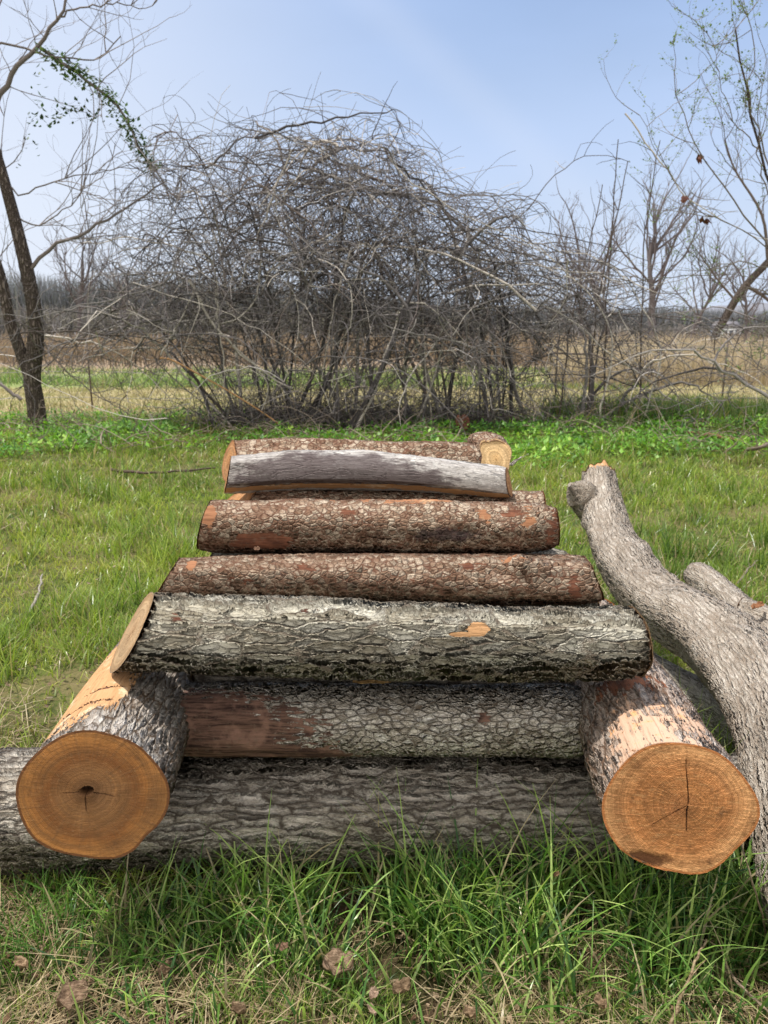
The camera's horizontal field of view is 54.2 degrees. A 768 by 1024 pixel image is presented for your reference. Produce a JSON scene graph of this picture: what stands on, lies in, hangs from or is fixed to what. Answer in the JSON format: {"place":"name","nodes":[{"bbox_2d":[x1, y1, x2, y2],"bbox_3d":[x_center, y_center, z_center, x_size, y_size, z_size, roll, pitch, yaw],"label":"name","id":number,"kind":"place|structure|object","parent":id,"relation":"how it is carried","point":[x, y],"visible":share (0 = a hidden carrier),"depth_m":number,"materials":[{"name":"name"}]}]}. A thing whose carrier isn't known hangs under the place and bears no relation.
{"place":"outdoors","nodes":[
{"label":"outdoors","id":0,"kind":"place"},
{"bbox_2d":[0,364,651,390],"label":"field grass","id":1,"kind":"structure","parent":0,"point":[16,376],"depth_m":18.30,"materials":[{"name":"green plant"}]},
{"bbox_2d":[0,338,767,1023],"bbox_3d":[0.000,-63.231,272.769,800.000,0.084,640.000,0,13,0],"label":"ground","id":2,"kind":"structure","parent":0,"point":[54,704],"depth_m":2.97,"materials":[{"name":"green plant"}]},
{"bbox_2d":[30,574,42,613],"bbox_3d":[-1.503,0.361,3.240,0.054,0.071,0.508,-6,14,-22],"label":"fallen stick","id":3,"kind":"object","parent":2,"relation":"on","point":[37,594],"visible":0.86,"depth_m":3.21,"materials":[{"name":"grey wood"}]},
{"bbox_2d":[35,190,116,338],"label":"bare tree","id":4,"kind":"object","parent":2,"relation":"on","point":[83,279],"visible":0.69,"depth_m":56.85,"materials":[{"name":"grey plant"}]},
{"bbox_2d":[82,221,155,334],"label":"bare tree","id":5,"kind":"object","parent":2,"relation":"on","point":[99,269],"visible":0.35,"depth_m":71.22,"materials":[{"name":"grey plant"}]},
{"bbox_2d":[0,0,271,430],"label":"bare tree","id":6,"kind":"object","parent":2,"relation":"on","point":[26,266],"visible":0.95,"depth_m":8.38,"materials":[{"name":"brown plant"}]},
{"bbox_2d":[111,467,214,473],"bbox_3d":[-1.800,-0.334,6.071,0.839,0.033,0.195,-2,13,-7],"label":"fallen stick","id":7,"kind":"object","parent":2,"relation":"on","point":[150,472],"visible":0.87,"depth_m":6.02,"materials":[{"name":"brown wood"}]},
{"bbox_2d":[0,123,503,435],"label":"thicket shrub","id":8,"kind":"object","parent":2,"relation":"on","point":[167,328],"visible":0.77,"depth_m":8.85,"materials":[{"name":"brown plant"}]},
{"bbox_2d":[150,149,350,428],"bbox_3d":[-1.543,-2.354,8.368,2.363,3.152,0.192,0,13,0],"label":"dead vine","id":9,"kind":"object","parent":8,"relation":"hanging from","point":[221,333],"visible":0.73,"depth_m":8.46,"materials":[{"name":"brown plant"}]},
{"bbox_2d":[49,81,637,431],"bbox_3d":[-0.652,-2.646,8.921,6.983,4.389,5.013,8,16,32],"label":"thicket shrub","id":10,"kind":"object","parent":2,"relation":"on","point":[267,197],"visible":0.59,"depth_m":8.67,"materials":[{"name":"grey plant"}]},
{"bbox_2d":[0,747,753,875],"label":"log","id":11,"kind":"object","parent":2,"relation":"on","point":[307,795],"visible":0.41,"depth_m":1.51,"materials":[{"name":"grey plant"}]},
{"bbox_2d":[16,641,193,858],"bbox_3d":[-0.497,0.399,1.589,0.266,0.241,0.700,0,13,0],"label":"log","id":12,"kind":"object","parent":11,"relation":"on","point":[97,777],"visible":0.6,"depth_m":1.27,"materials":[{"name":"brown wood"}]},
{"bbox_2d":[110,592,653,683],"bbox_3d":[-0.028,0.234,1.404,1.010,0.160,0.153,0,13,2],"label":"log","id":13,"kind":"object","parent":12,"relation":"on","point":[316,637],"visible":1,"depth_m":1.35,"materials":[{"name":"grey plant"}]},
{"bbox_2d":[157,552,603,605],"bbox_3d":[-0.013,0.129,1.468,0.881,0.119,0.112,0,13,0],"label":"log","id":14,"kind":"object","parent":13,"relation":"on","point":[504,579],"visible":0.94,"depth_m":1.43,"materials":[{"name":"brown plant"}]},
{"bbox_2d":[196,498,560,553],"bbox_3d":[-0.013,0.029,1.516,0.724,0.118,0.118,0,13,0],"label":"log","id":15,"kind":"object","parent":14,"relation":"on","point":[309,525],"visible":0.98,"depth_m":1.47,"materials":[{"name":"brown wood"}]},
{"bbox_2d":[180,682,582,758],"bbox_3d":[-0.013,0.430,1.546,0.869,0.156,0.161,0,13,0],"label":"log","id":16,"kind":"object","parent":11,"relation":"on","point":[313,720],"visible":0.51,"depth_m":1.49,"materials":[{"name":"wood"}]},
{"bbox_2d":[353,679,390,683],"bbox_3d":[-0.023,0.332,1.465,0.075,0.006,0.011,0,13,0],"label":"wood sliver","id":17,"kind":"object","parent":16,"relation":"on","point":[368,681],"visible":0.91,"depth_m":1.47,"materials":[{"name":"brown wood"}]},
{"bbox_2d":[572,598,759,873],"bbox_3d":[0.497,0.407,1.580,0.264,0.246,0.724,0,13,0],"label":"log","id":18,"kind":"object","parent":11,"relation":"on","point":[673,789],"visible":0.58,"depth_m":1.25,"materials":[{"name":"brown wood"}]},
{"bbox_2d":[0,741,767,1023],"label":"foreground grass","id":19,"kind":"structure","parent":2,"relation":"on","point":[455,909],"depth_m":1.37,"materials":[{"name":"green plant"}]},
{"bbox_2d":[12,955,27,968],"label":"dead leaf","id":20,"kind":"object","parent":19,"relation":"on","point":[21,962],"visible":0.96,"depth_m":1.32,"materials":[{"name":"brown plant"}]},
{"bbox_2d":[55,978,88,1010],"bbox_3d":[-0.517,0.803,1.245,0.052,0.026,0.046,0,13,0],"label":"bark chip","id":21,"kind":"object","parent":19,"relation":"on","point":[64,997],"visible":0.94,"depth_m":1.25,"materials":[{"name":"brown wood"}]},
{"bbox_2d":[157,959,171,979],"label":"dead leaf","id":22,"kind":"object","parent":19,"relation":"on","point":[165,969],"visible":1,"depth_m":1.30,"materials":[{"name":"brown plant"}]},
{"bbox_2d":[230,1001,245,1014],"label":"dead leaf","id":23,"kind":"object","parent":19,"relation":"on","point":[238,1008],"visible":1,"depth_m":1.23,"materials":[{"name":"brown plant"}]},
{"bbox_2d":[276,942,287,950],"bbox_3d":[-0.181,0.774,1.335,0.022,0.009,0.016,0,13,0],"label":"bark chip","id":24,"kind":"object","parent":19,"relation":"on","point":[283,945],"visible":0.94,"depth_m":1.34,"materials":[{"name":"brown wood"}]},
{"bbox_2d":[322,947,353,975],"bbox_3d":[-0.080,0.784,1.303,0.055,0.028,0.046,0,13,0],"label":"bark chip","id":25,"kind":"object","parent":19,"relation":"on","point":[331,961],"visible":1,"depth_m":1.31,"materials":[{"name":"brown wood"}]},
{"bbox_2d":[367,1002,376,1015],"bbox_3d":[-0.020,0.815,1.229,0.012,0.008,0.025,-6,15,-24],"label":"bark chip","id":26,"kind":"object","parent":19,"relation":"on","point":[372,1010],"visible":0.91,"depth_m":1.23,"materials":[{"name":"brown wood"}]},
{"bbox_2d":[369,986,378,999],"bbox_3d":[-0.017,0.803,1.253,0.015,0.010,0.023,7,15,26],"label":"bark chip","id":27,"kind":"object","parent":19,"relation":"on","point":[373,993],"visible":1,"depth_m":1.25,"materials":[{"name":"brown wood"}]},
{"bbox_2d":[392,977,411,993],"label":"dead leaf","id":28,"kind":"object","parent":19,"relation":"on","point":[402,985],"visible":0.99,"depth_m":1.27,"materials":[{"name":"brown plant"}]},
{"bbox_2d":[463,1004,475,1018],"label":"dead leaf","id":29,"kind":"object","parent":19,"relation":"on","point":[469,1011],"visible":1,"depth_m":1.22,"materials":[{"name":"brown plant"}]},
{"bbox_2d":[519,951,535,961],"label":"dead leaf","id":30,"kind":"object","parent":19,"relation":"on","point":[527,959],"visible":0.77,"depth_m":1.32,"materials":[{"name":"brown plant"}]},
{"bbox_2d":[553,871,559,876],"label":"dead leaf","id":31,"kind":"object","parent":19,"relation":"on","point":[556,873],"visible":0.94,"depth_m":1.39,"materials":[{"name":"brown plant"}]},
{"bbox_2d":[593,994,606,1009],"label":"dead leaf","id":32,"kind":"object","parent":19,"relation":"on","point":[601,1002],"visible":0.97,"depth_m":1.24,"materials":[{"name":"brown plant"}]},
{"bbox_2d":[0,403,767,468],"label":"leafy weeds","id":33,"kind":"object","parent":2,"relation":"on","point":[164,422],"visible":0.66,"depth_m":7.89,"materials":[{"name":"green plant"}]},
{"bbox_2d":[456,414,470,430],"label":"dead leaf","id":34,"kind":"object","parent":33,"relation":"on","point":[466,419],"visible":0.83,"depth_m":8.42,"materials":[{"name":"brown plant"}]},
{"bbox_2d":[744,442,767,453],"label":"fallen stick","id":35,"kind":"object","parent":33,"relation":"on","point":[757,447],"visible":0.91,"depth_m":6.70,"materials":[{"name":"brown wood"}]},
{"bbox_2d":[0,375,767,457],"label":"brushwood","id":36,"kind":"object","parent":2,"relation":"on","point":[288,431],"visible":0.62,"depth_m":8.06,"materials":[{"name":"plant"}]},
{"bbox_2d":[0,336,767,406],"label":"wire fence","id":37,"kind":"object","parent":2,"relation":"on","point":[91,397],"visible":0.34,"depth_m":11.41,"materials":[{"name":"metal"}]},
{"bbox_2d":[0,441,767,1023],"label":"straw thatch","id":38,"kind":"object","parent":2,"relation":"on","point":[752,1013],"visible":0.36,"depth_m":1.30,"materials":[{"name":"beige plant"}]},
{"bbox_2d":[0,327,767,387],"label":"dry reeds","id":39,"kind":"object","parent":2,"relation":"on","point":[763,379],"visible":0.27,"depth_m":25.95,"materials":[{"name":"beige plant"}]},
{"bbox_2d":[0,268,767,338],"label":"woods","id":40,"kind":"object","parent":2,"relation":"on","point":[45,296],"visible":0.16,"depth_m":243.00,"materials":[{"name":"brown plant"}]},
{"bbox_2d":[0,385,767,420],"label":"mown stubble","id":41,"kind":"object","parent":2,"relation":"on","point":[152,404],"visible":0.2,"depth_m":13.36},
{"bbox_2d":[1,447,767,1023],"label":"leaf litter","id":42,"kind":"object","parent":2,"relation":"on","point":[175,1017],"visible":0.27,"depth_m":1.32,"materials":[{"name":"brown plant"}]},
{"bbox_2d":[114,97,689,432],"bbox_3d":[0.342,-2.576,9.408,7.322,4.052,5.439,0,13,0],"label":"thicket shrub","id":43,"kind":"object","parent":2,"relation":"on","point":[423,409],"visible":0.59,"depth_m":8.87,"materials":[{"name":"grey plant"}]},
{"bbox_2d":[57,73,749,440],"bbox_3d":[-0.324,-2.770,8.893,6.588,4.770,5.908,-6,15,-25],"label":"thicket shrub","id":44,"kind":"object","parent":2,"relation":"on","point":[359,417],"visible":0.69,"depth_m":8.58,"materials":[{"name":"grey plant"}]},
{"bbox_2d":[155,107,767,434],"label":"thicket shrub","id":45,"kind":"object","parent":2,"relation":"on","point":[510,385],"visible":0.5,"depth_m":9.00,"materials":[{"name":"grey plant"}]},
{"bbox_2d":[509,454,527,465],"bbox_3d":[0.304,-0.122,1.756,0.060,0.031,0.033,-5,14,-20],"label":"fallen stick","id":46,"kind":"object","parent":2,"relation":"on","point":[512,463],"visible":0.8,"depth_m":1.75,"materials":[{"name":"wood"}]},
{"bbox_2d":[546,185,622,418],"bbox_3d":[2.386,-2.506,9.216,0.808,2.846,0.353,-3,14,-14],"label":"bare shoot","id":47,"kind":"object","parent":2,"relation":"on","point":[572,313],"visible":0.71,"depth_m":9.20,"materials":[{"name":"grey plant"}]},
{"bbox_2d":[543,190,641,341],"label":"bare tree","id":48,"kind":"object","parent":2,"relation":"on","point":[565,248],"visible":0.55,"depth_m":52.17,"materials":[{"name":"grey plant"}]},
{"bbox_2d":[420,181,767,425],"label":"thicket shrub","id":49,"kind":"object","parent":2,"relation":"on","point":[670,384],"visible":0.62,"depth_m":9.45,"materials":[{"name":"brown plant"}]},
{"bbox_2d":[551,164,638,338],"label":"bare tree","id":50,"kind":"object","parent":2,"relation":"on","point":[614,245],"visible":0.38,"depth_m":58.38,"materials":[{"name":"grey plant"}]},
{"bbox_2d":[434,113,767,422],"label":"arching bramble","id":51,"kind":"object","parent":2,"relation":"on","point":[610,329],"visible":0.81,"depth_m":8.91,"materials":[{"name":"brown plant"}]},
{"bbox_2d":[578,162,635,419],"bbox_3d":[2.653,-2.666,9.315,0.730,3.110,0.325,-5,14,-19],"label":"bare shoot","id":52,"kind":"object","parent":2,"relation":"on","point":[614,226],"visible":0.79,"depth_m":9.20,"materials":[{"name":"grey plant"}]},
{"bbox_2d":[598,139,628,415],"bbox_3d":[2.765,-2.772,9.263,0.290,3.342,0.520,10,17,37],"label":"bare shoot","id":53,"kind":"object","parent":2,"relation":"on","point":[609,273],"visible":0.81,"depth_m":9.14,"materials":[{"name":"grey plant"}]},
{"bbox_2d":[624,140,666,414],"bbox_3d":[3.107,-2.747,9.158,0.432,3.342,0.310,-7,15,-29],"label":"bare shoot","id":54,"kind":"object","parent":2,"relation":"on","point":[643,263],"visible":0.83,"depth_m":9.11,"materials":[{"name":"grey plant"}]},
{"bbox_2d":[531,389,767,435],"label":"tall grass","id":55,"kind":"structure","parent":2,"relation":"on","point":[730,410],"depth_m":9.54,"materials":[{"name":"green plant"}]},
{"bbox_2d":[582,138,728,343],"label":"bare tree","id":56,"kind":"object","parent":2,"relation":"on","point":[650,242],"visible":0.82,"depth_m":42.60,"materials":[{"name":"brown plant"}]},
{"bbox_2d":[566,459,767,923],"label":"tree limb","id":57,"kind":"object","parent":2,"relation":"on","point":[719,647],"visible":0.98,"depth_m":1.99,"materials":[{"name":"beige plant"}]},
{"bbox_2d":[598,0,767,410],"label":"budding tree","id":58,"kind":"object","parent":2,"relation":"on","point":[748,98],"visible":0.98,"depth_m":7.90,"materials":[{"name":"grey plant"}]},
{"bbox_2d":[669,939,707,1023],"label":"fallen stick","id":59,"kind":"object","parent":2,"relation":"on","point":[690,976],"visible":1,"depth_m":1.23,"materials":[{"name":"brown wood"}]},
{"bbox_2d":[653,652,735,753],"bbox_3d":[0.866,0.531,2.167,0.189,0.186,1.252,-6,15,-25],"label":"tree limb","id":60,"kind":"object","parent":2,"relation":"on","point":[684,678],"visible":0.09,"depth_m":2.03,"materials":[{"name":"grey plant"}]},
{"bbox_2d":[655,208,758,342],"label":"bare tree","id":61,"kind":"object","parent":2,"relation":"on","point":[712,293],"visible":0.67,"depth_m":66.45,"materials":[{"name":"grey plant"}]},
{"bbox_2d":[688,430,742,441],"bbox_3d":[3.454,-0.732,7.715,0.605,0.185,0.394,4,14,18],"label":"fallen stick","id":62,"kind":"object","parent":2,"relation":"on","point":[720,437],"visible":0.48,"depth_m":7.60,"materials":[{"name":"brown wood"}]},
{"bbox_2d":[665,49,767,350],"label":"leaning tree","id":63,"kind":"object","parent":2,"relation":"on","point":[732,304],"visible":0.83,"depth_m":22.85,"materials":[{"name":"grey plant"}]},
{"bbox_2d":[683,562,767,628],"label":"tree limb","id":64,"kind":"object","parent":2,"relation":"on","point":[706,578],"visible":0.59,"depth_m":2.74,"materials":[{"name":"beige plant"}]},
{"bbox_2d":[708,321,742,339],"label":"farmhouse","id":65,"kind":"object","parent":2,"relation":"on","point":[735,330],"visible":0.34,"depth_m":160.56,"materials":[{"name":"white"}]},
{"bbox_2d":[699,229,767,343],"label":"bare tree","id":66,"kind":"object","parent":2,"relation":"on","point":[744,299],"visible":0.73,"depth_m":62.38,"materials":[{"name":"grey plant"}]},
{"bbox_2d":[725,963,767,1011],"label":"fallen stick","id":67,"kind":"object","parent":2,"relation":"on","point":[746,992],"visible":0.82,"depth_m":1.27,"materials":[{"name":"brown wood"}]},
{"bbox_2d":[735,560,758,583],"bbox_3d":[1.704,0.268,3.511,0.022,0.040,0.471,10,16,35],"label":"fallen stick","id":68,"kind":"object","parent":2,"relation":"on","point":[746,571],"visible":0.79,"depth_m":3.44,"materials":[{"name":"wood"}]},
{"bbox_2d":[737,597,767,620],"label":"tree limb","id":69,"kind":"object","parent":2,"relation":"on","point":[747,603],"visible":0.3,"depth_m":2.48,"materials":[{"name":"beige plant"}]},
{"bbox_2d":[751,601,764,608],"bbox_3d":[1.203,0.300,2.413,0.070,0.014,0.020,-9,16,-33],"label":"bark chip","id":70,"kind":"object","parent":69,"relation":"on","point":[758,604],"visible":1,"depth_m":2.42,"materials":[{"name":"orange wood"}]},
{"bbox_2d":[741,844,766,935],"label":"fallen stick","id":71,"kind":"object","parent":2,"relation":"on","point":[762,914],"visible":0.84,"depth_m":1.26,"materials":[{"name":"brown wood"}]},
{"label":"log","id":72,"kind":"object","parent":2,"relation":"on","visible":0},
{"bbox_2d":[191,674,571,684],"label":"log","id":73,"kind":"object","parent":72,"relation":"on","point":[199,679],"visible":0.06,"depth_m":1.60,"materials":[{"name":"brown wood"}]},
{"bbox_2d":[379,601,599,606],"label":"log","id":74,"kind":"object","parent":73,"relation":"on","point":[590,604],"visible":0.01,"depth_m":1.51,"materials":[{"name":"brown wood"}]},
{"bbox_2d":[210,548,568,556],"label":"log","id":75,"kind":"object","parent":74,"relation":"on","point":[554,551],"visible":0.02,"depth_m":1.57,"materials":[{"name":"brown wood"}]},
{"bbox_2d":[227,490,545,504],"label":"log","id":76,"kind":"object","parent":75,"relation":"on","point":[529,496],"visible":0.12,"depth_m":1.60,"materials":[{"name":"brown wood"}]},
{"bbox_2d":[222,431,511,480],"bbox_3d":[-0.044,-0.131,1.712,0.651,0.108,0.181,0,13,0],"label":"log","id":77,"kind":"object","parent":76,"relation":"on","point":[486,447],"visible":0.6,"depth_m":1.65,"materials":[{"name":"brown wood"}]},
{"bbox_2d":[223,449,512,497],"bbox_3d":[-0.034,-0.081,1.571,0.612,0.105,0.102,0,13,0],"label":"log","id":78,"kind":"object","parent":76,"relation":"on","point":[351,469],"visible":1,"depth_m":1.54,"materials":[{"name":"grey wood"}]},
{"bbox_2d":[0,0,767,314],"label":"sky","id":79,"kind":"structure","parent":0,"point":[486,81],"materials":[{"name":"blue"}]},
{"bbox_2d":[23,291,767,337],"bbox_3d":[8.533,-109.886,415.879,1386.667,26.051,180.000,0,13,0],"label":"hills","id":80,"kind":"structure","parent":0,"point":[760,306],"depth_m":382.78,"materials":[{"name":"grey"}]}
]}

